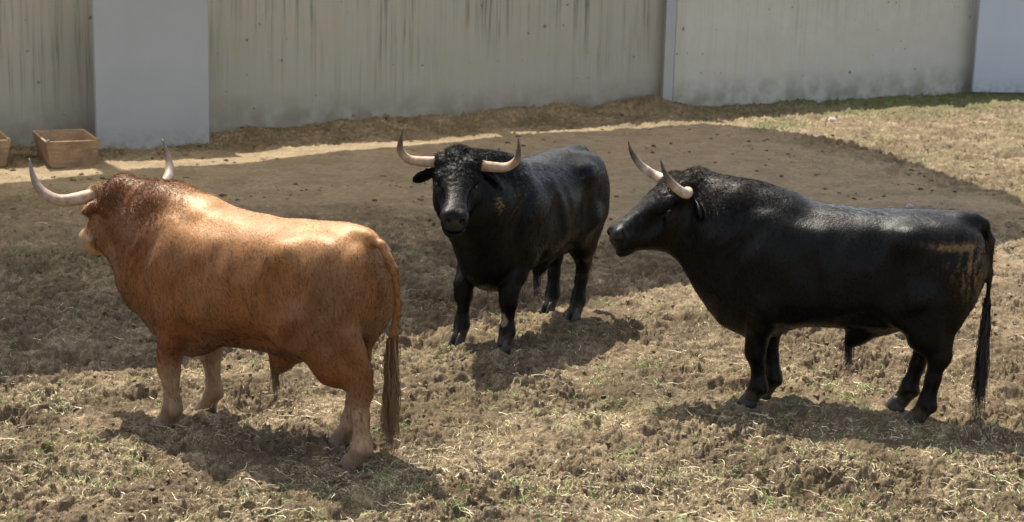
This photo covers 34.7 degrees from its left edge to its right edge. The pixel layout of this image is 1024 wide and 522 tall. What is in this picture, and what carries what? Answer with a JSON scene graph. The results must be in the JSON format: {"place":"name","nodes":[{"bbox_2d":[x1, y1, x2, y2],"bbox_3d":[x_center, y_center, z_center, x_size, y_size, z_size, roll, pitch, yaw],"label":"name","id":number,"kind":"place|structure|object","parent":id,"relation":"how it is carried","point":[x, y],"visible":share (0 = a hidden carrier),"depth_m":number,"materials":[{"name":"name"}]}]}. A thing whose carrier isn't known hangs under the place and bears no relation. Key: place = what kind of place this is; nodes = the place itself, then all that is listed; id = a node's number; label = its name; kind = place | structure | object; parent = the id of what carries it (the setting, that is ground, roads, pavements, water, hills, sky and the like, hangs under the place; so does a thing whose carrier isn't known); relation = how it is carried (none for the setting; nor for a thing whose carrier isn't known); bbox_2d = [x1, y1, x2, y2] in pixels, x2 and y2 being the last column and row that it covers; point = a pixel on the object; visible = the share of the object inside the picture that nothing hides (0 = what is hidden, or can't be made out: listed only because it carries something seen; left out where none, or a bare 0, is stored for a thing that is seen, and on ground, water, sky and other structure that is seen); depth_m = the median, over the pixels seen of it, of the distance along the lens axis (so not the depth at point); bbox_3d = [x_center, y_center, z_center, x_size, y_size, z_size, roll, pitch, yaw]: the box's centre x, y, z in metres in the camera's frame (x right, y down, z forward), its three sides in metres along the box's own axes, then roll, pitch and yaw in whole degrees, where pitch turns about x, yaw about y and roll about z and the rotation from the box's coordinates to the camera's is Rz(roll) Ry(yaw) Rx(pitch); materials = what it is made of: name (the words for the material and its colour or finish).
{"place":"outdoors","nodes":[
{"label":"outdoors","id":0,"kind":"place"},
{"bbox_2d":[0,92,1023,521],"bbox_3d":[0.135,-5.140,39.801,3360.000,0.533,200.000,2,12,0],"label":"ground","id":1,"kind":"structure","parent":0,"point":[650,274],"depth_m":12.16,"materials":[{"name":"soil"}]},
{"bbox_2d":[0,131,10,166],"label":"feed trough","id":2,"kind":"object","parent":1,"relation":"on","point":[5,141],"visible":1,"depth_m":20.63,"materials":[{"name":"brown wood"}]},
{"bbox_2d":[32,129,99,167],"bbox_3d":[-5.764,-1.464,21.170,0.678,0.365,1.118,-4,13,-24],"label":"feed trough","id":3,"kind":"object","parent":1,"relation":"on","point":[66,148],"visible":1,"depth_m":20.77,"materials":[{"name":"brown wood"}]},
{"bbox_2d":[91,0,208,150],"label":"shelter panel","id":4,"kind":"object","parent":1,"relation":"on","point":[150,74],"visible":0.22,"depth_m":22.45,"materials":[{"name":"grey paint"}]},
{"bbox_2d":[29,139,403,472],"bbox_3d":[-1.803,0.235,10.426,2.724,1.772,0.932,8,14,30],"label":"bull","id":5,"kind":"object","parent":1,"relation":"on","point":[206,277],"visible":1,"depth_m":9.93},
{"bbox_2d":[0,0,664,146],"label":"concrete wall","id":6,"kind":"structure","parent":1,"relation":"on","point":[284,63],"depth_m":25.19,"materials":[{"name":"grey concrete"}]},
{"bbox_2d":[660,0,676,100],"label":"post","id":7,"kind":"object","parent":6,"relation":"attached to","point":[669,26],"depth_m":28.21,"materials":[{"name":"grey paint"}]},
{"bbox_2d":[7,93,754,159],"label":"wall weeds","id":8,"kind":"object","parent":1,"relation":"on","point":[352,130],"depth_m":24.66,"materials":[{"name":"brown plant"}]},
{"bbox_2d":[397,128,609,353],"bbox_3d":[0.023,-0.246,12.894,0.799,1.780,2.546,8,14,30],"label":"bull","id":9,"kind":"object","parent":1,"relation":"on","point":[509,222],"visible":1,"depth_m":12.49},
{"bbox_2d":[0,178,1023,521],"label":"straw","id":10,"kind":"object","parent":1,"relation":"on","point":[752,422],"visible":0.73,"depth_m":9.95,"materials":[{"name":"beige plant"}]},
{"bbox_2d":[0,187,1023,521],"bbox_3d":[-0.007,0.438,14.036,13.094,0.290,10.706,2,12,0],"label":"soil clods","id":11,"kind":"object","parent":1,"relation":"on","point":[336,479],"visible":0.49,"depth_m":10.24,"materials":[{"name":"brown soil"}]},
{"bbox_2d":[5,103,1023,250],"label":"dung crumbs","id":12,"kind":"object","parent":1,"relation":"on","point":[652,145],"visible":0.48,"depth_m":21.37,"materials":[{"name":"soil"}]},
{"bbox_2d":[607,141,996,425],"bbox_3d":[1.955,0.160,11.207,2.637,1.786,0.803,5,12,16],"label":"bull","id":13,"kind":"object","parent":1,"relation":"on","point":[765,266],"visible":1,"depth_m":10.92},
{"bbox_2d":[672,0,978,106],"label":"concrete wall","id":14,"kind":"structure","parent":1,"relation":"on","point":[741,52],"depth_m":30.42,"materials":[{"name":"grey concrete"}]},
{"bbox_2d":[629,97,1023,230],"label":"yard grass","id":15,"kind":"structure","parent":1,"relation":"on","point":[881,157],"depth_m":23.66,"materials":[{"name":"beige plant"}]},
{"bbox_2d":[828,117,836,121],"bbox_3d":[5.407,-2.366,27.684,0.164,0.138,0.142,2,12,0],"label":"stone","id":16,"kind":"object","parent":1,"relation":"on","point":[831,119],"visible":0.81,"depth_m":27.63,"materials":[{"name":"white stone"}]},
{"bbox_2d":[714,91,1023,131],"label":"grass","id":17,"kind":"structure","parent":1,"relation":"on","point":[949,96],"depth_m":29.02,"materials":[{"name":"plant"}]},
{"bbox_2d":[905,204,913,208],"bbox_3d":[4.704,-0.636,19.365,0.100,0.084,0.087,2,12,0],"label":"stone","id":18,"kind":"object","parent":1,"relation":"on","point":[909,206],"visible":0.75,"depth_m":19.34,"materials":[{"name":"grey stone"}]},
{"bbox_2d":[971,0,1023,92],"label":"shelter panel","id":19,"kind":"object","parent":1,"relation":"on","point":[998,64],"visible":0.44,"depth_m":32.40,"materials":[{"name":"white paint"}]}
]}

